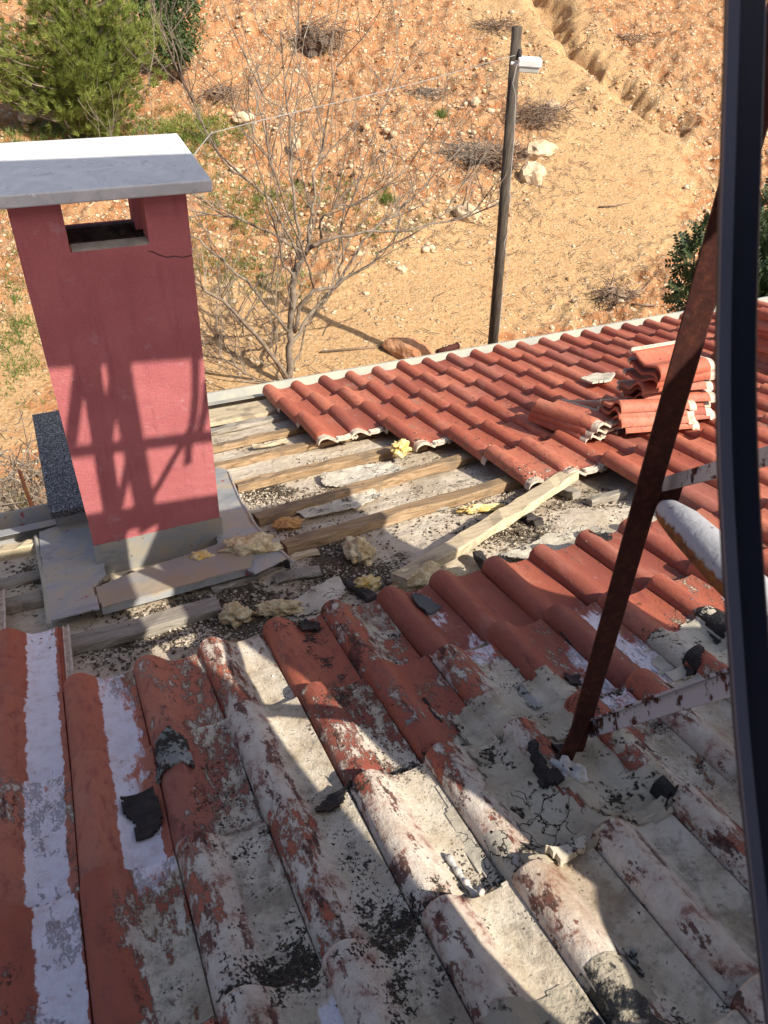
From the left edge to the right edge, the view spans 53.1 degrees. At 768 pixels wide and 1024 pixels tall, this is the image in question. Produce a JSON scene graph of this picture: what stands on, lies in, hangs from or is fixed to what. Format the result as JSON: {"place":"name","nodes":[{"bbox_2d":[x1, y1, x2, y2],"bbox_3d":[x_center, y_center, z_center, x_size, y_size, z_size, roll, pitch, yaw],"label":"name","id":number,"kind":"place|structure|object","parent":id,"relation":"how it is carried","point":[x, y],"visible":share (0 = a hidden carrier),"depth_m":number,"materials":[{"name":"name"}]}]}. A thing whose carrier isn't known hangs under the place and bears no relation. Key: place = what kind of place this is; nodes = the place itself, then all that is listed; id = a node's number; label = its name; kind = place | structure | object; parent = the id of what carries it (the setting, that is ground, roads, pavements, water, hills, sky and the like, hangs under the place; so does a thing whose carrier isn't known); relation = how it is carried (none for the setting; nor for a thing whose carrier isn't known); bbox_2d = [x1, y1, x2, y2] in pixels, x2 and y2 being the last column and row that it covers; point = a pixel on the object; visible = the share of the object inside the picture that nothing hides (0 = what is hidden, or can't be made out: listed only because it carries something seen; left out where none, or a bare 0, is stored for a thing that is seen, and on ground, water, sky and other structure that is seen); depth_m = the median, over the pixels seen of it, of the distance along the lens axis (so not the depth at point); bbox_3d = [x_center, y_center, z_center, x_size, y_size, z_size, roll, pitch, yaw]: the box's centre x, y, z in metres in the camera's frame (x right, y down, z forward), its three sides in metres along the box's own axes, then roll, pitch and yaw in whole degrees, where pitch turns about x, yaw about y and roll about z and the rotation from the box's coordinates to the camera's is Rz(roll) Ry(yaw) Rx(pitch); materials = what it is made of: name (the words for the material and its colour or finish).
{"place":"outdoors","nodes":[
{"label":"outdoors","id":0,"kind":"place"},
{"bbox_2d":[0,0,767,510],"bbox_3d":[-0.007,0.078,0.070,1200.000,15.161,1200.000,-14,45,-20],"label":"ground","id":1,"kind":"structure","parent":0,"point":[424,280],"depth_m":18.71,"materials":[{"name":"orange soil"}]},
{"bbox_2d":[18,110,37,123],"bbox_3d":[-8.220,-9.126,17.736,0.458,0.318,0.542,-14,45,-20],"label":"boulder","id":2,"kind":"object","parent":1,"relation":"on","point":[26,119],"visible":0.63,"depth_m":17.56,"materials":[{"name":"stone"}]},
{"bbox_2d":[0,406,57,512],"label":"dry bush","id":3,"kind":"object","parent":1,"relation":"on","point":[34,494],"visible":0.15,"depth_m":7.48,"materials":[{"name":"brown plant"}]},
{"bbox_2d":[0,0,176,137],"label":"pine tree","id":4,"kind":"object","parent":1,"relation":"on","point":[85,42],"visible":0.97,"depth_m":16.55,"materials":[{"name":"green plant"}]},
{"bbox_2d":[116,0,207,82],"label":"evergreen bush","id":5,"kind":"object","parent":1,"relation":"on","point":[189,41],"visible":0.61,"depth_m":19.12,"materials":[{"name":"green plant"}]},
{"bbox_2d":[132,110,230,144],"bbox_3d":[-4.881,-9.410,18.760,2.502,0.869,1.260,-14,45,-20],"label":"pine scrub","id":6,"kind":"object","parent":1,"relation":"on","point":[171,129],"visible":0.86,"depth_m":18.72,"materials":[{"name":"green plant"}]},
{"bbox_2d":[180,64,256,109],"bbox_3d":[-4.139,-10.819,19.825,1.888,1.158,1.964,7,42,3],"label":"brush pile","id":7,"kind":"object","parent":1,"relation":"on","point":[218,91],"visible":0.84,"depth_m":19.67,"materials":[{"name":"plant"}]},
{"bbox_2d":[0,83,449,411],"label":"grass","id":8,"kind":"structure","parent":1,"relation":"on","point":[385,197],"depth_m":17.19,"materials":[{"name":"plant"}]},
{"bbox_2d":[232,111,254,123],"bbox_3d":[-3.559,-10.008,19.521,0.589,0.318,0.445,0,42,-5],"label":"boulder","id":9,"kind":"object","parent":1,"relation":"on","point":[245,115],"visible":0.71,"depth_m":19.38,"materials":[{"name":"stone"}]},
{"bbox_2d":[291,135,300,153],"bbox_3d":[-2.166,-9.017,18.879,0.256,0.497,0.210,-14,45,-20],"label":"boulder","id":10,"kind":"object","parent":1,"relation":"on","point":[298,143],"visible":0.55,"depth_m":18.80,"materials":[{"name":"stone"}]},
{"bbox_2d":[68,0,562,382],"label":"bare tree","id":11,"kind":"object","parent":1,"relation":"on","point":[291,327],"visible":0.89,"depth_m":10.65,"materials":[{"name":"brown plant"}]},
{"bbox_2d":[287,11,362,59],"bbox_3d":[-1.827,-13.738,22.262,2.177,1.426,1.434,-14,45,-20],"label":"brush pile","id":12,"kind":"object","parent":1,"relation":"on","point":[313,40],"visible":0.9,"depth_m":22.11,"materials":[{"name":"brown plant"}]},
{"bbox_2d":[320,346,381,352],"bbox_3d":[-0.555,-2.849,13.442,1.153,0.042,0.043,-8,43,-14],"label":"fallen stick","id":13,"kind":"object","parent":1,"relation":"on","point":[338,350],"visible":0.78,"depth_m":13.41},
{"bbox_2d":[0,0,765,380],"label":"soil clods","id":14,"kind":"object","parent":1,"relation":"on","point":[410,146],"visible":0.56,"depth_m":20.05,"materials":[{"name":"stone"}]},
{"bbox_2d":[0,133,767,1023],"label":"house","id":15,"kind":"structure","parent":1,"relation":"on","point":[472,685],"depth_m":2.20,"materials":[{"name":"tile"}]},
{"bbox_2d":[17,469,33,506],"bbox_3d":[-2.458,-0.042,5.342,0.065,0.129,0.839,-16,46,-22],"label":"rusty rod","id":16,"kind":"object","parent":15,"relation":"on","point":[28,497],"visible":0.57,"depth_m":5.42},
{"bbox_2d":[32,410,86,526],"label":"granite capped parapet","id":17,"kind":"structure","parent":15,"relation":"on","point":[64,500],"depth_m":3.73,"materials":[{"name":"grey stone"}]},
{"bbox_2d":[120,786,162,841],"bbox_3d":[-0.589,0.738,1.876,0.086,0.044,0.144,-14,45,-20],"label":"bitumen scrap","id":18,"kind":"object","parent":15,"relation":"on","point":[142,811],"visible":1,"depth_m":1.88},
{"bbox_2d":[154,725,195,783],"bbox_3d":[-0.563,0.627,2.016,0.100,0.056,0.160,-14,45,-20],"label":"felt scrap","id":19,"kind":"object","parent":15,"relation":"on","point":[172,748],"visible":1,"depth_m":2.00,"materials":[{"name":"fabric"}]},
{"bbox_2d":[189,550,214,560],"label":"foam chunk","id":20,"kind":"object","parent":15,"relation":"on","point":[199,555],"visible":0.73,"depth_m":3.18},
{"bbox_2d":[218,601,254,628],"bbox_3d":[-0.543,0.381,2.823,0.131,0.102,0.109,13,42,9],"label":"foam chunk","id":21,"kind":"object","parent":15,"relation":"on","point":[235,614],"visible":0.98,"depth_m":2.80,"materials":[{"name":"plastic"}]},
{"bbox_2d":[217,532,282,556],"bbox_3d":[-0.560,0.143,3.226,0.278,0.129,0.135,-3,42,-9],"label":"foam chunk","id":22,"kind":"object","parent":15,"relation":"on","point":[257,543],"visible":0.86,"depth_m":3.18,"materials":[{"name":"plastic"}]},
{"bbox_2d":[251,439,288,448],"bbox_3d":[-0.686,-0.411,4.634,0.219,0.038,0.069,-10,44,-16],"label":"wood offcut","id":23,"kind":"object","parent":15,"relation":"on","point":[277,442],"visible":1,"depth_m":4.62,"materials":[{"name":"brown wood"}]},
{"bbox_2d":[252,598,303,616],"bbox_3d":[-0.396,0.357,2.853,0.212,0.079,0.074,0,42,-5],"label":"foam chunk","id":24,"kind":"object","parent":15,"relation":"on","point":[280,607],"visible":0.99,"depth_m":2.83,"materials":[{"name":"plastic"}]},
{"bbox_2d":[271,559,290,568],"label":"charred block","id":25,"kind":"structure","parent":15,"relation":"on","point":[285,563],"depth_m":3.17,"materials":[{"name":"brown wood"}]},
{"bbox_2d":[271,516,303,530],"bbox_3d":[-0.443,0.055,3.549,0.162,0.072,0.078,-1,42,-7],"label":"foam chunk","id":26,"kind":"object","parent":15,"relation":"on","point":[289,523],"visible":1,"depth_m":3.53,"materials":[{"name":"plastic"}]},
{"bbox_2d":[275,565,321,583],"bbox_3d":[-0.348,0.250,3.106,0.184,0.046,0.080,-6,43,-12],"label":"wood offcut","id":27,"kind":"object","parent":15,"relation":"on","point":[300,572],"visible":1,"depth_m":3.09,"materials":[{"name":"wood"}]},
{"bbox_2d":[289,548,319,560],"bbox_3d":[-0.339,0.179,3.261,0.127,0.033,0.054,-14,45,-20],"label":"wood offcut","id":28,"kind":"object","parent":15,"relation":"on","point":[295,556],"visible":0.93,"depth_m":3.25,"materials":[{"name":"brown wood"}]},
{"bbox_2d":[298,618,319,631],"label":"bitumen scrap","id":29,"kind":"object","parent":15,"relation":"on","point":[307,625],"visible":1,"depth_m":2.57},
{"bbox_2d":[0,430,629,677],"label":"dirt crumbs","id":30,"kind":"object","parent":15,"relation":"on","point":[259,597],"visible":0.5,"depth_m":3.10,"materials":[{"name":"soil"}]},
{"bbox_2d":[293,574,347,616],"bbox_3d":[-0.248,0.324,2.927,0.152,0.062,0.299,33,49,28],"label":"membrane scrap","id":31,"kind":"object","parent":15,"relation":"on","point":[314,599],"visible":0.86,"depth_m":2.94,"materials":[{"name":"beige fabric"}]},
{"bbox_2d":[314,777,350,812],"bbox_3d":[-0.118,0.699,1.862,0.120,0.066,0.045,-28,51,-31],"label":"rubber scrap","id":32,"kind":"object","parent":15,"relation":"on","point":[333,801],"visible":0.98,"depth_m":1.85,"materials":[{"name":"rubber"}]},
{"bbox_2d":[296,488,383,517],"bbox_3d":[-0.212,-0.047,3.738,0.446,0.084,0.188,-14,45,-20],"label":"membrane scrap","id":33,"kind":"object","parent":15,"relation":"on","point":[356,500],"visible":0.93,"depth_m":3.73,"materials":[{"name":"beige fabric"}]},
{"bbox_2d":[342,536,375,566],"bbox_3d":[-0.100,0.160,3.196,0.134,0.138,0.190,-14,45,-20],"label":"foam chunk","id":34,"kind":"object","parent":15,"relation":"on","point":[359,550],"visible":0.99,"depth_m":3.16,"materials":[{"name":"plastic"}]},
{"bbox_2d":[345,577,377,602],"bbox_3d":[-0.087,0.298,2.948,0.057,0.085,0.180,-20,47,-25],"label":"charred strip","id":35,"kind":"object","parent":15,"relation":"on","point":[367,595],"visible":0.8,"depth_m":2.92,"materials":[{"name":"brown wood"}]},
{"bbox_2d":[320,461,405,486],"bbox_3d":[-0.109,-0.199,4.058,0.449,0.104,0.262,-14,45,-20],"label":"membrane scrap","id":36,"kind":"object","parent":15,"relation":"on","point":[344,477],"visible":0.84,"depth_m":4.08,"materials":[{"name":"beige fabric"}]},
{"bbox_2d":[353,573,381,591],"bbox_3d":[-0.064,0.281,2.974,0.113,0.081,0.092,-14,45,-20],"label":"foam chunk","id":37,"kind":"object","parent":15,"relation":"on","point":[371,582],"visible":0.81,"depth_m":2.95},
{"bbox_2d":[390,439,412,458],"bbox_3d":[0.092,-0.349,4.207,0.118,0.108,0.097,-26,50,-30],"label":"foam chunk","id":38,"kind":"object","parent":15,"relation":"on","point":[400,449],"visible":1,"depth_m":4.18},
{"bbox_2d":[411,593,441,614],"bbox_3d":[0.146,0.313,2.660,0.075,0.046,0.134,-14,45,-20],"label":"slate chip","id":39,"kind":"object","parent":15,"relation":"on","point":[427,605],"visible":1,"depth_m":2.65,"materials":[{"name":"stone"}]},
{"bbox_2d":[389,560,470,591],"bbox_3d":[0.173,0.254,2.968,0.316,0.123,0.149,-1,42,-6],"label":"scrap","id":40,"kind":"object","parent":15,"relation":"on","point":[427,570],"visible":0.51,"depth_m":2.94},
{"bbox_2d":[436,506,449,510],"bbox_3d":[0.211,-0.006,3.590,0.196,0.024,0.037,-10,44,-16],"label":"wood splinter","id":41,"kind":"object","parent":15,"relation":"on","point":[444,508],"visible":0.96,"depth_m":3.60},
{"bbox_2d":[158,357,738,1015],"bbox_3d":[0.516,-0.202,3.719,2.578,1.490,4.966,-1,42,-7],"label":"tile grit","id":42,"kind":"object","parent":15,"relation":"on","point":[380,945],"visible":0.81,"depth_m":1.56,"materials":[{"name":"gravel"}]},
{"bbox_2d":[472,550,486,568],"bbox_3d":[0.398,0.210,3.030,0.048,0.094,0.203,-5,43,-11],"label":"chip","id":43,"kind":"object","parent":15,"relation":"on","point":[479,557],"visible":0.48,"depth_m":3.06,"materials":[{"name":"grey stone"}]},
{"bbox_2d":[455,503,504,513],"bbox_3d":[0.452,-0.017,3.569,0.243,0.048,0.068,1,42,-4],"label":"foam chunk","id":44,"kind":"object","parent":15,"relation":"on","point":[477,508],"visible":0.92,"depth_m":3.56,"materials":[{"name":"plastic"}]},
{"bbox_2d":[391,471,578,586],"bbox_3d":[0.488,0.042,3.319,0.111,0.212,1.252,34,49,29],"label":"loose plank","id":45,"kind":"object","parent":15,"relation":"on","point":[473,536],"visible":0.98,"depth_m":3.25,"materials":[{"name":"brown wood"}]},
{"bbox_2d":[519,513,543,526],"bbox_3d":[0.646,0.030,3.428,0.065,0.071,0.129,-24,49,-29],"label":"wood block","id":46,"kind":"object","parent":15,"relation":"on","point":[531,519],"depth_m":3.40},
{"bbox_2d":[500,525,611,559],"bbox_3d":[0.714,0.134,3.177,0.498,0.066,0.176,-14,45,-20],"label":"membrane scrap","id":47,"kind":"object","parent":15,"relation":"on","point":[559,541],"visible":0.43,"depth_m":3.21,"materials":[{"name":"beige fabric"}]},
{"bbox_2d":[557,486,580,499],"bbox_3d":[0.866,-0.102,3.656,0.061,0.084,0.146,-19,47,-24],"label":"wood block","id":48,"kind":"object","parent":15,"relation":"on","point":[570,492],"depth_m":3.62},
{"bbox_2d":[528,412,617,443],"bbox_3d":[1.020,-0.476,4.183,0.245,0.166,0.439,-21,48,-26],"label":"stacked tile","id":49,"kind":"object","parent":15,"relation":"on","point":[576,435],"visible":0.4,"depth_m":4.08,"materials":[{"name":"ceramic"}]},
{"bbox_2d":[530,407,621,439],"bbox_3d":[1.032,-0.504,4.160,0.245,0.168,0.440,-24,49,-28],"label":"stacked tile","id":50,"kind":"object","parent":49,"relation":"on","point":[586,432],"visible":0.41,"depth_m":4.04,"materials":[{"name":"ceramic"}]},
{"bbox_2d":[533,398,618,432],"bbox_3d":[1.045,-0.532,4.137,0.245,0.169,0.441,-26,50,-30],"label":"stacked tile","id":51,"kind":"object","parent":50,"relation":"on","point":[592,419],"visible":0.86,"depth_m":4.09,"materials":[{"name":"ceramic"}]},
{"bbox_2d":[556,400,601,408],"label":"stacked tile","id":52,"kind":"object","parent":15,"relation":"on","point":[594,404],"visible":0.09,"depth_m":4.32,"materials":[{"name":"ceramic"}]},
{"bbox_2d":[581,372,614,383],"bbox_3d":[1.409,-0.874,4.990,0.254,0.076,0.184,-14,45,-20],"label":"mortar flake","id":53,"kind":"object","parent":15,"relation":"on","point":[593,378],"visible":1,"depth_m":4.98,"materials":[{"name":"beige concrete"}]},
{"bbox_2d":[589,529,612,540],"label":"bitumen scrap","id":54,"kind":"object","parent":15,"relation":"on","point":[605,536],"visible":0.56,"depth_m":3.01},
{"bbox_2d":[586,489,627,506],"bbox_3d":[1.032,-0.067,3.571,0.197,0.050,0.067,-14,45,-20],"label":"wood block","id":55,"kind":"object","parent":15,"relation":"on","point":[609,496],"depth_m":3.56,"materials":[{"name":"wood"}]},
{"bbox_2d":[622,947,644,976],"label":"rubber scrap","id":56,"kind":"object","parent":15,"relation":"on","point":[631,955],"visible":1,"depth_m":1.44,"materials":[{"name":"grey rubber"}]},
{"bbox_2d":[616,420,699,433],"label":"stacked tile","id":57,"kind":"object","parent":15,"relation":"on","point":[638,429],"visible":0.19,"depth_m":3.99,"materials":[{"name":"ceramic"}]},
{"bbox_2d":[612,413,695,427],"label":"stacked tile","id":58,"kind":"object","parent":57,"relation":"on","point":[635,421],"visible":0.31,"depth_m":3.96,"materials":[{"name":"ceramic"}]},
{"bbox_2d":[597,405,693,420],"bbox_3d":[1.392,-0.549,4.085,0.436,0.131,0.238,-5,43,-11],"label":"stacked tile","id":59,"kind":"object","parent":58,"relation":"on","point":[616,410],"visible":0.24,"depth_m":3.98,"materials":[{"name":"ceramic"}]},
{"bbox_2d":[599,397,696,413],"bbox_3d":[1.399,-0.583,4.072,0.436,0.131,0.238,-5,43,-11],"label":"stacked tile","id":60,"kind":"object","parent":59,"relation":"on","point":[627,405],"visible":0.51,"depth_m":3.96,"materials":[{"name":"ceramic"}]},
{"bbox_2d":[550,2,767,783],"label":"heater stand","id":61,"kind":"object","parent":15,"relation":"on","point":[693,535],"visible":0.58,"depth_m":1.38,"materials":[{"name":"metal"}]},
{"bbox_2d":[694,410,714,419],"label":"stacked tile","id":62,"kind":"object","parent":15,"relation":"on","point":[702,416],"visible":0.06,"depth_m":4.15,"materials":[{"name":"ceramic"}]},
{"bbox_2d":[694,406,711,415],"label":"stacked tile","id":63,"kind":"object","parent":62,"relation":"on","point":[706,411],"visible":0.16,"depth_m":4.14,"materials":[{"name":"ceramic"}]},
{"bbox_2d":[695,401,710,406],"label":"stacked tile","id":64,"kind":"object","parent":63,"relation":"on","point":[704,403],"visible":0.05,"depth_m":4.14,"materials":[{"name":"ceramic"}]},
{"bbox_2d":[621,390,714,402],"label":"stacked tile","id":65,"kind":"object","parent":64,"relation":"on","point":[700,395],"visible":0.49,"depth_m":4.10,"materials":[{"name":"ceramic"}]},
{"bbox_2d":[617,385,710,398],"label":"stacked tile","id":66,"kind":"object","parent":65,"relation":"on","point":[632,390],"visible":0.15,"depth_m":4.13,"materials":[{"name":"ceramic"}]},
{"bbox_2d":[617,379,712,393],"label":"stacked tile","id":67,"kind":"object","parent":66,"relation":"on","point":[648,387],"visible":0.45,"depth_m":4.05,"materials":[{"name":"ceramic"}]},
{"bbox_2d":[622,367,707,391],"bbox_3d":[1.508,-0.743,4.093,0.431,0.138,0.244,-21,48,-27],"label":"stacked tile","id":68,"kind":"object","parent":67,"relation":"on","point":[633,373],"visible":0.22,"depth_m":4.03,"materials":[{"name":"ceramic"}]},
{"bbox_2d":[627,356,713,388],"bbox_3d":[1.520,-0.764,4.050,0.432,0.111,0.244,-16,46,-22],"label":"stacked tile","id":69,"kind":"object","parent":68,"relation":"on","point":[639,367],"visible":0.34,"depth_m":4.00,"materials":[{"name":"ceramic"}]},
{"bbox_2d":[630,340,713,381],"bbox_3d":[1.512,-0.793,4.016,0.435,0.122,0.242,-19,47,-24],"label":"stacked tile","id":70,"kind":"object","parent":69,"relation":"on","point":[657,356],"visible":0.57,"depth_m":3.98,"materials":[{"name":"ceramic"}]},
{"bbox_2d":[714,0,767,1023],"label":"stair rail","id":71,"kind":"object","parent":15,"relation":"on","point":[736,329],"visible":1,"depth_m":0.49,"materials":[{"name":"metal"}]},
{"bbox_2d":[757,355,767,363],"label":"stacked tile","id":72,"kind":"object","parent":15,"relation":"on","point":[762,359],"visible":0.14,"depth_m":5.07,"materials":[{"name":"ceramic"}]},
{"bbox_2d":[757,351,767,357],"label":"stacked tile","id":73,"kind":"object","parent":72,"relation":"on","point":[759,353],"visible":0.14,"depth_m":5.06,"materials":[{"name":"ceramic"}]},
{"bbox_2d":[757,343,767,353],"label":"stacked tile","id":74,"kind":"object","parent":73,"relation":"on","point":[762,348],"visible":0.37,"depth_m":5.04,"materials":[{"name":"ceramic"}]},
{"bbox_2d":[757,336,767,346],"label":"stacked tile","id":75,"kind":"object","parent":74,"relation":"on","point":[762,341],"visible":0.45,"depth_m":5.04,"materials":[{"name":"ceramic"}]},
{"bbox_2d":[0,0,767,379],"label":"limestone rubble","id":76,"kind":"object","parent":1,"relation":"on","point":[426,244],"visible":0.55,"depth_m":19.08,"materials":[{"name":"stone"}]},
{"bbox_2d":[396,265,407,273],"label":"boulder","id":77,"kind":"object","parent":1,"relation":"on","point":[401,269],"visible":1,"depth_m":15.40,"materials":[{"name":"stone"}]},
{"bbox_2d":[381,337,434,358],"bbox_3d":[0.459,-2.844,13.410,0.972,0.379,0.530,29,47,24],"label":"earth clod","id":78,"kind":"object","parent":1,"relation":"on","point":[401,347],"visible":0.72,"depth_m":13.25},
{"bbox_2d":[392,71,464,105],"bbox_3d":[1.209,-11.883,21.538,2.092,0.932,1.606,13,42,9],"label":"brush pile","id":79,"kind":"object","parent":1,"relation":"on","point":[425,92],"visible":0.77,"depth_m":21.51,"materials":[{"name":"brown plant"}]},
{"bbox_2d":[135,0,722,384],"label":"twig litter","id":80,"kind":"object","parent":1,"relation":"on","point":[434,230],"visible":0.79,"depth_m":18.75,"materials":[{"name":"plant"}]},
{"bbox_2d":[436,342,459,352],"bbox_3d":[1.133,-2.883,13.557,0.434,0.157,0.122,-18,46,-24],"label":"drain pipe","id":81,"kind":"object","parent":1,"relation":"on","point":[454,346],"visible":0.88,"depth_m":13.52,"materials":[{"name":"ceramic"}]},
{"bbox_2d":[452,203,480,222],"bbox_3d":[1.851,-6.735,17.320,0.465,0.498,0.659,-38,57,-37],"label":"boulder","id":82,"kind":"object","parent":1,"relation":"on","point":[460,210],"visible":0.73,"depth_m":17.16,"materials":[{"name":"stone"}]},
{"bbox_2d":[428,125,514,173],"bbox_3d":[2.229,-9.016,19.246,2.526,1.477,2.277,12,42,8],"label":"brush pile","id":83,"kind":"object","parent":1,"relation":"on","point":[457,148],"visible":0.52,"depth_m":19.06,"materials":[{"name":"brown plant"}]},
{"bbox_2d":[470,97,480,106],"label":"boulder","id":84,"kind":"object","parent":1,"relation":"on","point":[475,100],"visible":0.99,"depth_m":21.22,"materials":[{"name":"stone"}]},
{"bbox_2d":[464,7,526,36],"bbox_3d":[3.481,-15.405,24.355,2.032,1.207,1.999,17,43,13],"label":"brush pile","id":85,"kind":"object","parent":1,"relation":"on","point":[502,22],"visible":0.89,"depth_m":24.23,"materials":[{"name":"plant"}]},
{"bbox_2d":[463,126,543,173],"bbox_3d":[2.800,-8.724,18.910,1.847,1.316,1.951,32,48,27],"label":"brush pile","id":86,"kind":"object","parent":1,"relation":"on","point":[496,154],"visible":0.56,"depth_m":18.82,"materials":[{"name":"plant"}]},
{"bbox_2d":[488,26,541,343],"bbox_3d":[1.706,-3.062,10.345,0.628,5.519,2.684,3,42,-2],"label":"utility pole","id":87,"kind":"object","parent":1,"relation":"on","point":[518,62],"visible":0.96,"depth_m":10.40,"materials":[{"name":"brown wood"}]},
{"bbox_2d":[193,55,515,155],"bbox_3d":[-0.624,-3.377,6.397,1.933,1.055,8.396,15,43,11],"label":"overhead cable","id":88,"kind":"object","parent":87,"relation":"attached to","point":[338,102],"visible":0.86,"depth_m":8.28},
{"bbox_2d":[517,161,546,184],"bbox_3d":[3.615,-8.214,18.815,0.680,0.712,0.593,-14,45,-20],"label":"boulder","id":89,"kind":"object","parent":1,"relation":"on","point":[529,168],"visible":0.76,"depth_m":18.59,"materials":[{"name":"stone"}]},
{"bbox_2d":[481,86,590,133],"bbox_3d":[4.084,-10.955,21.103,2.743,1.486,2.260,18,43,15],"label":"brush pile","id":90,"kind":"object","parent":1,"relation":"on","point":[543,117],"visible":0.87,"depth_m":20.87,"materials":[{"name":"plant"}]},
{"bbox_2d":[524,139,558,159],"bbox_3d":[4.006,-9.306,19.785,0.889,0.529,0.638,-35,55,-36],"label":"boulder","id":91,"kind":"object","parent":1,"relation":"on","point":[541,149],"visible":0.9,"depth_m":19.56,"materials":[{"name":"stone"}]},
{"bbox_2d":[545,100,559,112],"bbox_3d":[4.732,-11.337,21.530,0.484,0.364,0.552,-14,45,-20],"label":"boulder","id":92,"kind":"object","parent":1,"relation":"on","point":[552,103],"visible":0.41,"depth_m":21.35,"materials":[{"name":"stone"}]},
{"bbox_2d":[599,202,629,207],"bbox_3d":[5.513,-7.315,18.325,0.898,0.057,0.108,-14,45,-20],"label":"fallen stick","id":93,"kind":"object","parent":1,"relation":"on","point":[612,205],"visible":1,"depth_m":18.26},
{"bbox_2d":[584,268,649,307],"bbox_3d":[4.605,-4.293,15.036,1.268,0.697,1.062,4,42,-1],"label":"brush pile","id":94,"kind":"object","parent":1,"relation":"on","point":[614,292],"visible":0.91,"depth_m":15.07,"materials":[{"name":"plant"}]},
{"bbox_2d":[606,17,659,45],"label":"brush pile","id":95,"kind":"object","parent":1,"relation":"on","point":[630,35],"visible":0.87,"depth_m":25.00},
{"bbox_2d":[614,263,666,304],"bbox_3d":[5.353,-4.671,15.695,0.185,0.090,2.582,30,47,25],"label":"fallen stick","id":96,"kind":"object","parent":1,"relation":"on","point":[644,288],"visible":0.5,"depth_m":15.50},
{"bbox_2d":[631,303,666,305],"bbox_3d":[5.170,-3.977,14.809,0.923,0.216,0.228,-14,45,-20],"label":"fallen stick","id":97,"kind":"object","parent":1,"relation":"on","point":[637,304],"visible":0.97,"depth_m":14.65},
{"bbox_2d":[660,178,767,312],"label":"carob tree","id":98,"kind":"object","parent":1,"relation":"on","point":[683,248],"visible":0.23,"depth_m":8.44,"materials":[{"name":"green plant"}]},
{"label":"stacked tile","id":99,"kind":"object","parent":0,"visible":0},
{"bbox_2d":[757,329,767,336],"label":"stacked tile","id":100,"kind":"object","parent":99,"relation":"on","point":[762,333],"visible":0.23,"depth_m":5.01,"materials":[{"name":"ceramic"}]},
{"bbox_2d":[758,320,767,331],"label":"stacked tile","id":101,"kind":"object","parent":100,"relation":"on","point":[762,326],"visible":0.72,"depth_m":4.99,"materials":[{"name":"ceramic"}]},
{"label":"stacked tile","id":102,"kind":"object","parent":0,"visible":0},
{"bbox_2d":[758,307,767,319],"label":"stacked tile","id":103,"kind":"object","parent":102,"relation":"on","point":[762,312],"visible":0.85,"depth_m":5.00,"materials":[{"name":"ceramic"}]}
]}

